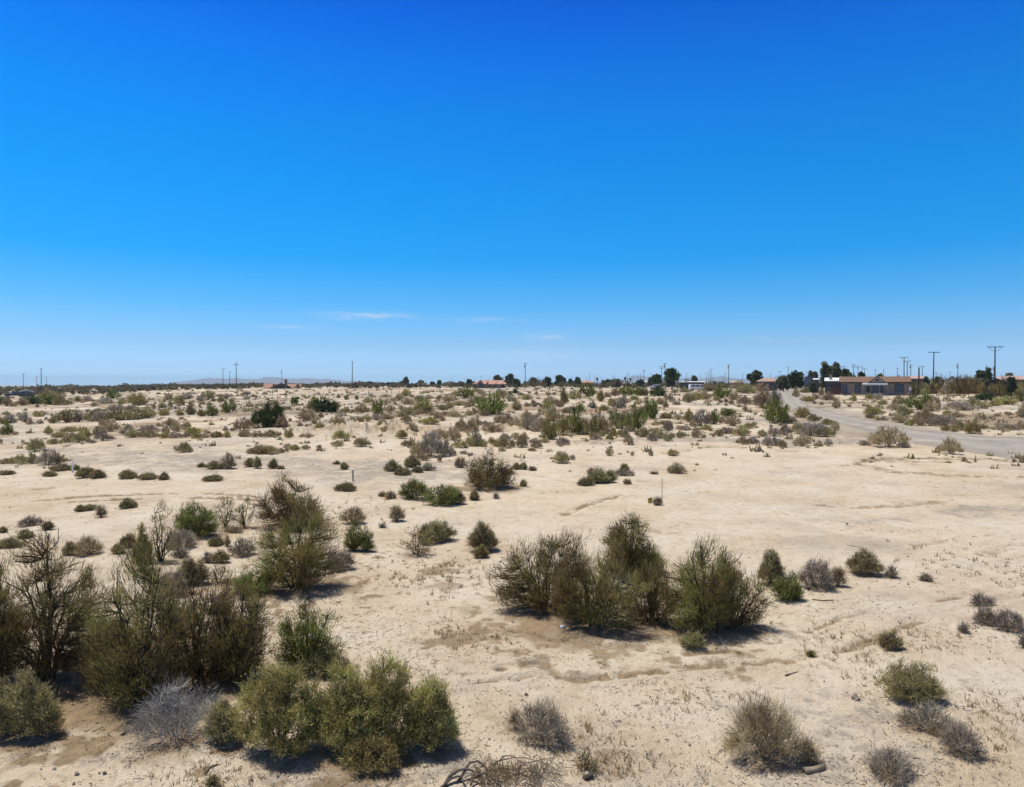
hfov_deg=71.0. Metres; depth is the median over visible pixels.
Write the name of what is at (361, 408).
dry bush
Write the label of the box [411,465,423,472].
saltbush
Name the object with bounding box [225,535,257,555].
grey bush
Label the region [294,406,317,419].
dry bush
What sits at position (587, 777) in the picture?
rock
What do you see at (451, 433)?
dry bush
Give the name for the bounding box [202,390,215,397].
saltbush
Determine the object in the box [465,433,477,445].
saltbush
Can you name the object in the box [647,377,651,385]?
tree
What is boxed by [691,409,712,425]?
grey bush
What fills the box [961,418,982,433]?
yellowish bush
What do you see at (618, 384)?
tree
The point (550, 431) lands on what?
tamarisk
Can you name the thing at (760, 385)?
dry bush
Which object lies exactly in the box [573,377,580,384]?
tree
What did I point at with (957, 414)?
dry bush
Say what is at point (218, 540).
saltbush
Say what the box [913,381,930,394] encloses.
saltbush
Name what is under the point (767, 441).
grey bush
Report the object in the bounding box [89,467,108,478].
saltbush
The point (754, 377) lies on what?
tree
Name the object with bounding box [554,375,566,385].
tree
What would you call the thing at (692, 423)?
dry bush
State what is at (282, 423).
dry bush
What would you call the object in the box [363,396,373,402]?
saltbush
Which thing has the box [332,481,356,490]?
saltbush
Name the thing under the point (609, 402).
yellowish bush
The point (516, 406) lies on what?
saltbush
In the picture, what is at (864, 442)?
grey bush
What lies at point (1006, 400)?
yellowish bush
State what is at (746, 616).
tamarisk
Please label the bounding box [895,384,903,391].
window
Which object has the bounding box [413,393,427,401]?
saltbush
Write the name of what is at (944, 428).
yellowish bush
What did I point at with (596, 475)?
saltbush
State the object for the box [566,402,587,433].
green bush
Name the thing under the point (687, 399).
saltbush
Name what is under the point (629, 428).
grey bush
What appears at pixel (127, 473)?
saltbush
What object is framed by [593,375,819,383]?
mountains
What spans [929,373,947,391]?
tamarisk
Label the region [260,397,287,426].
dark bush
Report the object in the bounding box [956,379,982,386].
flat roof house
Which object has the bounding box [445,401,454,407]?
saltbush
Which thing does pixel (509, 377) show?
tree
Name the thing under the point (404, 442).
saltbush
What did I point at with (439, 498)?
green bush
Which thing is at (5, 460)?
saltbush
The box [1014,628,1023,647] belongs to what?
grey bush
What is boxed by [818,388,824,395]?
dry bush
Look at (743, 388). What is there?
saltbush
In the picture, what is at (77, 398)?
saltbush
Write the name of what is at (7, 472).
saltbush
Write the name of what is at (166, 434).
yellowish bush
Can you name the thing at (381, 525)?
grey bush
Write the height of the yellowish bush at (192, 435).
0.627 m
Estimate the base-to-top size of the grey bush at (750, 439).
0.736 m
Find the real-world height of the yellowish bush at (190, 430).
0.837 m
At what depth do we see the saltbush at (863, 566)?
20.56 m
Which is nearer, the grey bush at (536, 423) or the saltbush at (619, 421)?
the grey bush at (536, 423)
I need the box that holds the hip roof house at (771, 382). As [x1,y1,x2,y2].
[756,378,777,390]
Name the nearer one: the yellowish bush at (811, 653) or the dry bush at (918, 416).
the yellowish bush at (811, 653)
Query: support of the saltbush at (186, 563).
on the ground at (844, 483)
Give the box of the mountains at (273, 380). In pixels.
[168,377,359,384]
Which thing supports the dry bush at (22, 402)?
on the ground at (844, 483)
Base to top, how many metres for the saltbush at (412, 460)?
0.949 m
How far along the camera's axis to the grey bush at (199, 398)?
131.31 m
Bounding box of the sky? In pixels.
[0,0,1023,384]
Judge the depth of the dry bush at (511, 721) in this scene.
11.62 m
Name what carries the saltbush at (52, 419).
on the ground at (844, 483)
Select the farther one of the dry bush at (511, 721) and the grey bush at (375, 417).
the grey bush at (375, 417)
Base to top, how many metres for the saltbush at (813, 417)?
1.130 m
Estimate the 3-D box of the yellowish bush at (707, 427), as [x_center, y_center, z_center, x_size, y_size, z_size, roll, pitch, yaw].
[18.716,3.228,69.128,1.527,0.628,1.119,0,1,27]
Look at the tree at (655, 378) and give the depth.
307.73 m
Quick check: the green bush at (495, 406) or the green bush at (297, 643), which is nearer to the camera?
the green bush at (297, 643)
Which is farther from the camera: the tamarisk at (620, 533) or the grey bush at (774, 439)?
the grey bush at (774, 439)
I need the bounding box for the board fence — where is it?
[830,387,840,394]
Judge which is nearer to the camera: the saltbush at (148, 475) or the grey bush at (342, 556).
the grey bush at (342, 556)
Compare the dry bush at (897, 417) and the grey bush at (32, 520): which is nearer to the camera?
the grey bush at (32, 520)
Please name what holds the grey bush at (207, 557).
on the ground at (844, 483)
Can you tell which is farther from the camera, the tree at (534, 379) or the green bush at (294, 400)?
the tree at (534, 379)
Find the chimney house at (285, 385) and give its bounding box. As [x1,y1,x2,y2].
[263,379,301,388]
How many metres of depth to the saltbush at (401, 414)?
88.27 m
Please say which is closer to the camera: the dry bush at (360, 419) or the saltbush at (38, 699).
the saltbush at (38, 699)
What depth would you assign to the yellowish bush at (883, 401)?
111.88 m
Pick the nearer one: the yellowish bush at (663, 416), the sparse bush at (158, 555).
the sparse bush at (158, 555)
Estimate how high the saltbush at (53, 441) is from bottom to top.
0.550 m
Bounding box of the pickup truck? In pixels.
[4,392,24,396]
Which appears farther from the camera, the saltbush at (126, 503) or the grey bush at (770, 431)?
the grey bush at (770, 431)
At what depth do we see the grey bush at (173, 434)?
62.64 m
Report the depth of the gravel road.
60.38 m
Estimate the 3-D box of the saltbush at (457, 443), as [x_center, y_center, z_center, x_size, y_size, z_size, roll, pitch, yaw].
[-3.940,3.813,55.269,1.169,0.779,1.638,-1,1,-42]
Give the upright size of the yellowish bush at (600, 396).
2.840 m
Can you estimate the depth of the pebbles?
12.69 m
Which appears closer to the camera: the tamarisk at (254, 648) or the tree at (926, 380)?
the tamarisk at (254, 648)
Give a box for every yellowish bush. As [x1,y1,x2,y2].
[32,411,43,415]
[43,425,53,433]
[50,430,65,436]
[73,503,86,511]
[78,427,91,436]
[124,391,147,405]
[129,521,154,565]
[158,408,169,414]
[158,431,168,437]
[173,394,185,403]
[175,410,184,414]
[183,427,204,433]
[190,431,200,437]
[196,408,207,415]
[209,431,222,436]
[222,429,230,436]
[284,431,293,437]
[288,444,299,449]
[314,419,324,428]
[330,430,350,437]
[395,429,408,437]
[401,388,410,395]
[409,398,437,411]
[421,416,438,423]
[471,543,489,557]
[541,402,551,408]
[596,388,604,401]
[599,403,609,410]
[605,433,613,439]
[607,398,615,405]
[609,429,616,435]
[660,412,667,418]
[682,408,693,421]
[692,391,704,399]
[700,424,711,429]
[793,406,810,417]
[799,395,816,401]
[804,648,816,656]
[820,418,834,424]
[851,394,857,400]
[862,404,885,414]
[865,392,873,398]
[877,399,888,404]
[895,403,911,415]
[940,425,951,430]
[942,410,950,415]
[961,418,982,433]
[988,400,1001,405]
[992,395,1020,404]
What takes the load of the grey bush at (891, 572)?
on the ground at (844, 483)
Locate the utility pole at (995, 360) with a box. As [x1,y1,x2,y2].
[987,346,1003,379]
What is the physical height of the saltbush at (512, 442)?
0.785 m
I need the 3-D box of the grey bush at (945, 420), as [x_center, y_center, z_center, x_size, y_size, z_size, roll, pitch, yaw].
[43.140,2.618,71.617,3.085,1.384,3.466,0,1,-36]
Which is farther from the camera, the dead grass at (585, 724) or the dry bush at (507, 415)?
the dry bush at (507, 415)
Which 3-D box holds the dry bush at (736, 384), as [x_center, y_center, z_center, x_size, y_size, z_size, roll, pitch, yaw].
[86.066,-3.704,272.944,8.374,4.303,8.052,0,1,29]
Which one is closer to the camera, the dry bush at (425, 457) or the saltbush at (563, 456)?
the saltbush at (563, 456)
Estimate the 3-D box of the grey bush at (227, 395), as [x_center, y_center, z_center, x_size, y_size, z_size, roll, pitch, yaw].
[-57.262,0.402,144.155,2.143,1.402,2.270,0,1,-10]
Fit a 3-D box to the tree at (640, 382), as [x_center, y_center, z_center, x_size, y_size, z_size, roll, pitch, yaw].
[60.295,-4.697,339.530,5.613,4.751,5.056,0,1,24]
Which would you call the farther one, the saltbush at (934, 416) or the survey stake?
the saltbush at (934, 416)
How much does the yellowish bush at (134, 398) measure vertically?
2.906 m
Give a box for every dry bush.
[2,394,12,405]
[7,402,17,406]
[16,397,30,405]
[25,420,34,423]
[50,451,68,463]
[61,430,75,441]
[65,533,105,556]
[80,396,92,400]
[90,401,98,406]
[92,502,108,516]
[95,418,122,431]
[161,426,169,432]
[162,417,178,425]
[163,394,173,399]
[169,420,185,430]
[200,433,209,437]
[218,450,237,468]
[219,523,244,532]
[223,534,233,545]
[232,416,254,429]
[241,430,251,435]
[250,431,258,436]
[274,414,288,426]
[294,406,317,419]
[303,432,313,437]
[325,413,346,424]
[338,504,367,523]
[352,402,369,411]
[353,417,367,421]
[383,490,397,498]
[384,405,396,410]
[388,504,406,520]
[395,393,404,398]
[402,398,413,403]
[405,420,419,431]
[408,439,425,454]
[415,408,425,413]
[415,451,430,459]
[431,429,448,438]
[433,411,440,418]
[437,453,441,461]
[441,394,454,400]
[442,426,462,440]
[446,409,459,415]
[454,457,468,467]
[459,419,479,431]
[463,402,473,406]
[469,415,483,425]
[480,409,489,415]
[481,422,505,431]
[494,388,507,396]
[500,411,513,423]
[502,701,523,729]
[508,415,527,428]
[511,432,518,439]
[519,411,533,419]
[520,432,529,440]
[528,465,536,470]
[529,400,540,406]
[532,413,543,421]
[543,404,563,420]
[552,398,564,406]
[584,467,597,473]
[597,419,615,433]
[604,446,613,455]
[609,389,619,395]
[622,478,632,484]
[623,432,633,444]
[635,399,643,403]
[643,387,648,395]
[652,494,663,504]
[667,449,679,455]
[667,461,687,472]
[672,414,682,419]
[689,420,696,426]
[691,426,701,437]
[700,390,711,398]
[717,682,816,765]
[721,413,740,425]
[728,391,738,399]
[729,379,748,388]
[735,395,753,403]
[738,434,748,443]
[751,382,771,390]
[752,387,774,407]
[758,428,766,435]
[789,730,822,764]
[791,387,800,396]
[791,433,812,445]
[811,393,819,398]
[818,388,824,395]
[820,390,835,399]
[830,564,850,585]
[831,398,840,407]
[831,420,840,429]
[865,425,911,446]
[885,403,902,409]
[888,410,909,422]
[908,410,931,424]
[922,399,941,410]
[935,397,941,409]
[936,434,964,453]
[938,388,947,393]
[946,411,969,416]
[1015,402,1023,417]
[1016,419,1023,428]
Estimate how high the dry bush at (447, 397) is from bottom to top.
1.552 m
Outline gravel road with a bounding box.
[777,388,1023,461]
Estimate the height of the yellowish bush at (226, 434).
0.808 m
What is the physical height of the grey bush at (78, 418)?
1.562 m
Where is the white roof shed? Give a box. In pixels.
[813,378,818,392]
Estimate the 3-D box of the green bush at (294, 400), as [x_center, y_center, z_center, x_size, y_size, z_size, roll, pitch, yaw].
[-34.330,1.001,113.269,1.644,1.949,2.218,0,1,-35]
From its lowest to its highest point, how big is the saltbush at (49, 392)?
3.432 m
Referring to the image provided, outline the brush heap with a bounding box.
[440,752,571,786]
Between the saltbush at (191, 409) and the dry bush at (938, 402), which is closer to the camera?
the saltbush at (191, 409)
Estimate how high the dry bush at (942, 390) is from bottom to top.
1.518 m
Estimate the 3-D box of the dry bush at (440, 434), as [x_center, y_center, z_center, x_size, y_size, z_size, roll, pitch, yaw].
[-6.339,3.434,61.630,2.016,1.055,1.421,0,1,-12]
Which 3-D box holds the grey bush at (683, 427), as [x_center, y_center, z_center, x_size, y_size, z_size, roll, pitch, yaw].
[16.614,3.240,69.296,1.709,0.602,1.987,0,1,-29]
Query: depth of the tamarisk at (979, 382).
165.99 m
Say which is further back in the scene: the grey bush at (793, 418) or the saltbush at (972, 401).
the saltbush at (972, 401)
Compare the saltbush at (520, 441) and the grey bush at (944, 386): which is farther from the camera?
the grey bush at (944, 386)
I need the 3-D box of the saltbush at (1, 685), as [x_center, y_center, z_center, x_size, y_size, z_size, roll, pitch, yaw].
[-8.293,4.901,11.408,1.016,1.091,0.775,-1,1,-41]
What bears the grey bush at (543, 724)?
on the ground at (844, 483)
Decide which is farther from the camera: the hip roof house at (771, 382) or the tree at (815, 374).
the hip roof house at (771, 382)
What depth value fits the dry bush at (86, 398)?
163.90 m
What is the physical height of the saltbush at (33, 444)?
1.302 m
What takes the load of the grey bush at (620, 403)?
on the ground at (844, 483)
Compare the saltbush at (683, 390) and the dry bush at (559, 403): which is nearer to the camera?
the dry bush at (559, 403)
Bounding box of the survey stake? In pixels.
[71,462,73,471]
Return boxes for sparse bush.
[146,498,180,560]
[203,557,235,583]
[208,614,252,674]
[213,493,237,527]
[231,494,256,528]
[396,523,433,554]
[573,746,600,773]
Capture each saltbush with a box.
[0,458,11,462]
[0,469,19,474]
[0,526,8,532]
[0,535,24,547]
[0,664,68,739]
[0,674,14,729]
[8,454,27,462]
[16,528,34,538]
[23,437,47,451]
[26,454,38,462]
[36,388,60,396]
[40,519,56,529]
[41,469,57,476]
[45,438,62,443]
[47,414,59,422]
[48,462,70,470]
[51,393,70,404]
[53,407,76,422]
[58,426,82,431]
[60,540,79,555]
[70,432,87,442]
[70,464,79,469]
[72,396,80,401]
[74,466,95,477]
[80,409,101,421]
[85,503,98,510]
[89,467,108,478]
[92,426,100,436]
[104,406,131,419]
[108,542,125,553]
[117,397,126,403]
[117,496,138,508]
[117,532,135,547]
[118,469,138,478]
[121,428,139,437]
[123,404,150,419]
[135,472,158,479]
[140,404,158,417]
[140,430,160,437]
[157,401,167,407]
[157,472,170,479]
[173,441,192,451]
[175,555,213,582]
[183,420,191,427]
[184,403,195,414]
[195,462,204,466]
[200,694,243,744]
[200,772,221,786]
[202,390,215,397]
[203,474,223,481]
[204,459,222,469]
[207,535,224,546]
[210,549,231,562]
[226,654,330,760]
[243,457,254,466]
[246,444,268,453]
[253,456,262,467]
[263,429,281,436]
[263,444,280,453]
[266,456,279,468]
[296,643,355,676]
[300,444,310,448]
[300,658,383,754]
[330,439,343,445]
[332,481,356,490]
[334,644,438,749]
[336,727,408,779]
[339,462,349,468]
[353,438,374,446]
[360,414,371,420]
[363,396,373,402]
[377,417,387,425]
[377,491,385,496]
[379,413,394,418]
[382,459,402,471]
[394,465,411,475]
[396,411,405,416]
[400,413,411,420]
[400,440,409,445]
[402,406,415,414]
[403,454,421,466]
[404,669,463,753]
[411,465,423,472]
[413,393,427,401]
[416,518,458,541]
[437,404,448,409]
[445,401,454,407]
[446,489,466,503]
[451,401,464,405]
[451,440,466,447]
[455,418,467,428]
[464,519,499,549]
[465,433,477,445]
[468,490,479,499]
[478,438,486,446]
[489,438,505,445]
[499,436,508,446]
[508,440,514,446]
[511,462,521,469]
[512,399,521,409]
[515,434,528,446]
[520,461,528,468]
[520,479,526,486]
[521,394,532,399]
[530,440,542,447]
[541,394,559,404]
[552,450,569,462]
[567,387,580,398]
[576,476,594,485]
[580,417,597,433]
[586,467,609,482]
[598,429,605,435]
[599,469,616,482]
[614,411,627,427]
[616,427,628,436]
[618,463,630,470]
[634,426,652,436]
[648,427,665,430]
[655,431,665,436]
[656,397,665,403]
[657,420,674,423]
[664,432,672,440]
[675,430,685,437]
[678,630,706,649]
[679,386,688,391]
[682,389,696,402]
[701,381,717,390]
[706,411,715,423]
[715,428,723,435]
[732,425,750,435]
[735,381,757,393]
[743,422,755,427]
[754,546,785,584]
[778,439,787,446]
[791,421,806,433]
[799,387,809,392]
[807,413,821,421]
[815,425,838,436]
[843,546,886,575]
[865,412,874,417]
[876,629,906,649]
[876,657,952,705]
[891,398,907,403]
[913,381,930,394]
[921,408,932,415]
[927,412,942,424]
[951,420,966,429]
[968,396,976,405]
[972,399,988,407]
[974,423,991,428]
[1012,381,1023,396]
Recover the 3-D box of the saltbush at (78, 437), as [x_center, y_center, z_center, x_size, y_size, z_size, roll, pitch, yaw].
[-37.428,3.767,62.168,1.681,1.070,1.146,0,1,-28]
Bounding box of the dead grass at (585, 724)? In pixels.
[149,480,1023,786]
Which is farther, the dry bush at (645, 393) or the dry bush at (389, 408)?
the dry bush at (645, 393)
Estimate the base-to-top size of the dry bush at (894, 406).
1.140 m
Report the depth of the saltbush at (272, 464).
43.02 m
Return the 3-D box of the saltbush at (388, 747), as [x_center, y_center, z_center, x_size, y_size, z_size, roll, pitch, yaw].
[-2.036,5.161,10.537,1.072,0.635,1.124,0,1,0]
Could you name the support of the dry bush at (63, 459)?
on the ground at (844, 483)
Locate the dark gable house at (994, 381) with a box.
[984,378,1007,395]
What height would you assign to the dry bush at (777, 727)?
1.165 m
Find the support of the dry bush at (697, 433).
on the ground at (844, 483)
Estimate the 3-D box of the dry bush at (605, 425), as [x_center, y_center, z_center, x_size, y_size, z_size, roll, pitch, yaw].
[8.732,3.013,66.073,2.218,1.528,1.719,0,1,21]
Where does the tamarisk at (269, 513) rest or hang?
on the ground at (844, 483)
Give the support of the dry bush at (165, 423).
on the ground at (844, 483)
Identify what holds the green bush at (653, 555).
on the ground at (844, 483)
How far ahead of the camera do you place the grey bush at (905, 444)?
53.22 m
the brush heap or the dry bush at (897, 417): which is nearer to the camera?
the brush heap
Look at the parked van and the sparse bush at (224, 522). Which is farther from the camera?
the parked van
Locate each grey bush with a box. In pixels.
[1,414,17,422]
[16,511,44,527]
[17,409,33,421]
[34,446,58,464]
[73,411,84,421]
[89,410,109,420]
[93,429,112,440]
[95,396,115,403]
[105,404,117,410]
[122,424,135,430]
[137,424,160,431]
[155,568,189,596]
[160,527,198,548]
[168,431,182,437]
[171,545,191,557]
[181,391,193,398]
[196,394,207,400]
[202,550,214,562]
[222,393,232,398]
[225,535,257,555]
[241,390,251,394]
[327,547,356,568]
[371,413,383,419]
[378,522,386,527]
[419,429,443,455]
[421,463,436,470]
[434,438,454,455]
[472,431,481,445]
[493,492,499,498]
[497,433,512,439]
[508,694,579,747]
[522,417,534,429]
[528,419,546,430]
[529,438,541,442]
[554,437,569,444]
[587,399,596,407]
[590,434,601,439]
[610,399,627,407]
[612,469,635,475]
[618,394,631,402]
[625,425,634,431]
[647,434,657,440]
[662,420,673,429]
[665,393,676,400]
[665,421,673,429]
[671,401,681,404]
[674,425,692,429]
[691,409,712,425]
[748,436,760,443]
[761,435,772,445]
[767,389,783,405]
[767,427,783,435]
[771,436,780,445]
[779,424,792,434]
[786,415,796,422]
[797,422,825,435]
[797,554,836,588]
[823,438,832,445]
[859,440,871,444]
[862,741,921,784]
[872,393,883,398]
[882,563,900,577]
[891,696,961,733]
[897,442,911,446]
[918,571,934,580]
[926,413,964,425]
[936,714,990,759]
[939,376,955,393]
[945,400,959,406]
[947,400,981,409]
[956,619,971,632]
[967,590,998,605]
[971,603,996,624]
[990,604,1023,632]
[992,422,1021,429]
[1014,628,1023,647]
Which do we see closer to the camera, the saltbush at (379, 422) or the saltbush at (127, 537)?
the saltbush at (127, 537)
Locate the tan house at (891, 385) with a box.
[838,375,910,395]
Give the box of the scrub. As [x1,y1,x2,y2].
[0,375,941,395]
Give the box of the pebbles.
[3,440,1023,786]
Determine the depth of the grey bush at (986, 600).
17.77 m
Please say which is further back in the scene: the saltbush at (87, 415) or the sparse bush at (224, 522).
the saltbush at (87, 415)
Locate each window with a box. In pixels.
[842,385,846,392]
[855,385,859,391]
[871,385,882,392]
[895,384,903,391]
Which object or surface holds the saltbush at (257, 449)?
on the ground at (844, 483)
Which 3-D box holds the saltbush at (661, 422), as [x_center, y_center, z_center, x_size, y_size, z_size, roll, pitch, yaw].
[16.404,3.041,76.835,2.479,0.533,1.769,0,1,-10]
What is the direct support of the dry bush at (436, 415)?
on the ground at (844, 483)
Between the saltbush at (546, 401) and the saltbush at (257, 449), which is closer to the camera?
the saltbush at (257, 449)
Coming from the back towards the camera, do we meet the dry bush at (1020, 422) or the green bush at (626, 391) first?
the green bush at (626, 391)
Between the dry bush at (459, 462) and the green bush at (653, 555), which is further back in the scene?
the dry bush at (459, 462)
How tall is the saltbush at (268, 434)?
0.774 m
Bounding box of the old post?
[916,367,919,394]
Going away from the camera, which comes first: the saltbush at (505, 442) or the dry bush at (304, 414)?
the saltbush at (505, 442)
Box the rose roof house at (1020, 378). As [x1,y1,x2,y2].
[997,376,1023,385]
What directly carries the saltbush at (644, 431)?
on the ground at (844, 483)
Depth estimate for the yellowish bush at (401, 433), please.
61.52 m
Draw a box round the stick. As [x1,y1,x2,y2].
[204,763,217,773]
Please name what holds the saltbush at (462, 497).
on the ground at (844, 483)
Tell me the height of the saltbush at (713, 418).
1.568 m
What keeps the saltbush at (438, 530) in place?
on the ground at (844, 483)
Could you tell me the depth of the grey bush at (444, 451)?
49.94 m
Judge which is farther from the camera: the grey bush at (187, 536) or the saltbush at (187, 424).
the saltbush at (187, 424)
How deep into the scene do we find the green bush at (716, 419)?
75.53 m
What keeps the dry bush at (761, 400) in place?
on the ground at (844, 483)
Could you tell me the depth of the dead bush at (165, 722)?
11.23 m
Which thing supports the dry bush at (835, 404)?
on the ground at (844, 483)
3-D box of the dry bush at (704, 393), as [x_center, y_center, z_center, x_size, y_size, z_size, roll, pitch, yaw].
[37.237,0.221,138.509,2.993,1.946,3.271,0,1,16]
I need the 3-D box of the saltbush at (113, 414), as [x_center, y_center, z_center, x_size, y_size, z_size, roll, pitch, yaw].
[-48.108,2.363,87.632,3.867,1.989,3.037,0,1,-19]
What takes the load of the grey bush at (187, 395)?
on the ground at (844, 483)
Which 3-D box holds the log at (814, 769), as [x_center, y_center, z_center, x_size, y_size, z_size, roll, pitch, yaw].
[4.392,5.457,10.413,0.353,0.102,0.114,0,1,-17]
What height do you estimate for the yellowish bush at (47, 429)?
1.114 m
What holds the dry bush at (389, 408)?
on the ground at (844, 483)
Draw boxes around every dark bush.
[18,393,42,403]
[247,407,271,427]
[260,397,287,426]
[308,395,338,411]
[648,384,667,395]
[974,392,988,399]
[984,394,995,400]
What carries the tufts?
on the ground at (844, 483)
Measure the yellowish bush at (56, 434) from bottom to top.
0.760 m
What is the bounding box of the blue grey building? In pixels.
[804,377,811,391]
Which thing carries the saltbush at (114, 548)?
on the ground at (844, 483)
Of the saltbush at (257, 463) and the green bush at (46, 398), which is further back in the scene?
the green bush at (46, 398)
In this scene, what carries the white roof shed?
on the ground at (844, 483)
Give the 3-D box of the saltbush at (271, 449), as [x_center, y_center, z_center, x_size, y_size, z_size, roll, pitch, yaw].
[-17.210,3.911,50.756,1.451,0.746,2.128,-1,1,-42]
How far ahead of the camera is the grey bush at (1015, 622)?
16.02 m
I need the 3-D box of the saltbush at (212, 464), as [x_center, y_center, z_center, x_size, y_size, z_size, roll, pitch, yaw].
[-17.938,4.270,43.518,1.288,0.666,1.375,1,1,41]
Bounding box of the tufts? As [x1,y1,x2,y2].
[0,386,1023,471]
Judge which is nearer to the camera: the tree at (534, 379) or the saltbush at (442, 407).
the saltbush at (442, 407)
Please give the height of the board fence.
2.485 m
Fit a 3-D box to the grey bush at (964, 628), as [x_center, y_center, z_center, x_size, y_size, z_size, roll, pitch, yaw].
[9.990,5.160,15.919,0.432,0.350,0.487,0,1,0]
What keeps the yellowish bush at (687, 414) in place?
on the ground at (844, 483)
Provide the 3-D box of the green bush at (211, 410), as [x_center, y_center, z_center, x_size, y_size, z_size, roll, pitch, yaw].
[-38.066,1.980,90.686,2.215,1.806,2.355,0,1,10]
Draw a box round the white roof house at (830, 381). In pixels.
[824,374,840,393]
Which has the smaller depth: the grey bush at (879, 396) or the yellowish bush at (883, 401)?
the yellowish bush at (883, 401)
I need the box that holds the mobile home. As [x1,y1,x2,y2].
[679,379,704,389]
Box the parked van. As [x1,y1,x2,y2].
[688,384,703,390]
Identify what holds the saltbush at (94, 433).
on the ground at (844, 483)
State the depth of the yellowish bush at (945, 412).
85.39 m
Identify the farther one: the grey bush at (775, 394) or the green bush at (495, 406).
the grey bush at (775, 394)
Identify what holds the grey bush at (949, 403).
on the ground at (844, 483)
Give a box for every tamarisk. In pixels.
[0,517,115,683]
[0,552,34,679]
[67,618,151,690]
[74,528,203,710]
[151,564,266,690]
[194,569,279,684]
[245,504,346,592]
[249,470,323,528]
[462,443,518,489]
[481,527,595,615]
[538,410,559,438]
[540,528,655,631]
[554,412,573,434]
[559,382,567,403]
[590,409,606,432]
[597,510,655,573]
[620,552,680,623]
[653,531,747,633]
[697,561,784,630]
[909,381,925,389]
[927,383,938,393]
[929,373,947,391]
[945,376,977,393]
[964,375,984,393]
[976,384,985,392]
[987,379,1009,396]
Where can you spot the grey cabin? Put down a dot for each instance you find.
(26, 392)
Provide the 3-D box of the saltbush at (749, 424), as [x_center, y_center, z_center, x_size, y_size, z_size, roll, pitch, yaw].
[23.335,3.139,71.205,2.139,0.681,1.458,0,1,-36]
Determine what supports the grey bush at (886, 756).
on the ground at (844, 483)
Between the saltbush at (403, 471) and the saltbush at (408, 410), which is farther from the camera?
the saltbush at (408, 410)
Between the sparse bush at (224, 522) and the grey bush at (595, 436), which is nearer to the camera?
the sparse bush at (224, 522)
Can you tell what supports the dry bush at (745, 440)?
on the ground at (844, 483)
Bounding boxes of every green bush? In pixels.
[0,419,13,434]
[39,394,59,404]
[105,388,119,398]
[170,499,222,537]
[206,405,219,415]
[220,398,238,412]
[228,562,278,598]
[269,595,350,670]
[291,395,298,404]
[341,517,364,550]
[356,524,375,551]
[369,398,384,413]
[397,476,431,498]
[416,482,460,505]
[454,385,475,397]
[469,389,508,413]
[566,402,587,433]
[577,381,598,396]
[607,408,621,427]
[616,384,632,394]
[622,401,647,430]
[625,540,670,571]
[630,386,639,393]
[635,388,646,395]
[641,397,659,418]
[710,408,720,423]
[712,382,733,397]
[720,407,737,415]
[762,396,791,423]
[767,568,805,600]
[784,584,803,600]
[899,390,935,409]
[1018,393,1023,401]
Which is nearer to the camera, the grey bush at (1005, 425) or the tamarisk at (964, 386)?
the grey bush at (1005, 425)
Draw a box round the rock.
[851,694,859,700]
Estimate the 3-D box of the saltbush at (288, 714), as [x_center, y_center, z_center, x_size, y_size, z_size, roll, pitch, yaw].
[-3.541,4.663,10.889,1.653,1.639,1.184,0,1,26]
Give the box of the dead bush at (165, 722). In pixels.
[111,669,233,752]
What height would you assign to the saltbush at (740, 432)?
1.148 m
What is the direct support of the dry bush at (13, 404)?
on the ground at (844, 483)
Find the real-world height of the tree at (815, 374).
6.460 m
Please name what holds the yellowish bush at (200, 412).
on the ground at (844, 483)
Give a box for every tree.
[402,376,408,384]
[493,375,501,384]
[504,373,514,387]
[512,378,520,386]
[529,377,536,386]
[543,377,551,386]
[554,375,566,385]
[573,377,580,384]
[601,379,610,386]
[611,379,622,387]
[634,379,644,386]
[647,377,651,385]
[651,373,661,384]
[661,367,680,388]
[746,370,763,386]
[774,375,790,390]
[786,370,804,388]
[807,370,812,376]
[808,381,816,393]
[812,371,817,380]
[819,361,832,387]
[830,362,842,377]
[841,368,851,376]
[858,371,865,376]
[923,376,929,383]
[975,369,987,382]
[985,367,992,380]
[1006,376,1017,393]
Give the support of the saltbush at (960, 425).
on the ground at (844, 483)
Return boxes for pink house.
[473,380,505,387]
[909,376,923,384]
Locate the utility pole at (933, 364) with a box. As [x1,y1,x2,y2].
[928,351,939,389]
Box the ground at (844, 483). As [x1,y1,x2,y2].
[0,385,1023,786]
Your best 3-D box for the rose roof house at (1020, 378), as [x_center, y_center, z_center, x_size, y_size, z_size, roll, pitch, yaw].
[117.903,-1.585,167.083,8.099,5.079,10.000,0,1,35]
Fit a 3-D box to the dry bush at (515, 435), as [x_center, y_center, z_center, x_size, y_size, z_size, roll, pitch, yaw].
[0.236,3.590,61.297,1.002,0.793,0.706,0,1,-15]
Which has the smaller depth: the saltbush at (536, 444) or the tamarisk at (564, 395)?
the saltbush at (536, 444)
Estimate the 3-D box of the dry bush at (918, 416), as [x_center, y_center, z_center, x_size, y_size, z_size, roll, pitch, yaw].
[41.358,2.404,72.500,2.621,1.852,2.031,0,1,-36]
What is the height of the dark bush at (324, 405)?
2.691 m
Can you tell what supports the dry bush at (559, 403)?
on the ground at (844, 483)
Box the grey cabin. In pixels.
[19,389,33,396]
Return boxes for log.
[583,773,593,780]
[802,764,825,774]
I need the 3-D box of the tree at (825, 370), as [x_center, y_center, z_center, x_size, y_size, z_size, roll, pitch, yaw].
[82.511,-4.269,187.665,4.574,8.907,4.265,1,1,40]
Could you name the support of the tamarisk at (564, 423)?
on the ground at (844, 483)
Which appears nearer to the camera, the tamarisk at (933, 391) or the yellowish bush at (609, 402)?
the yellowish bush at (609, 402)

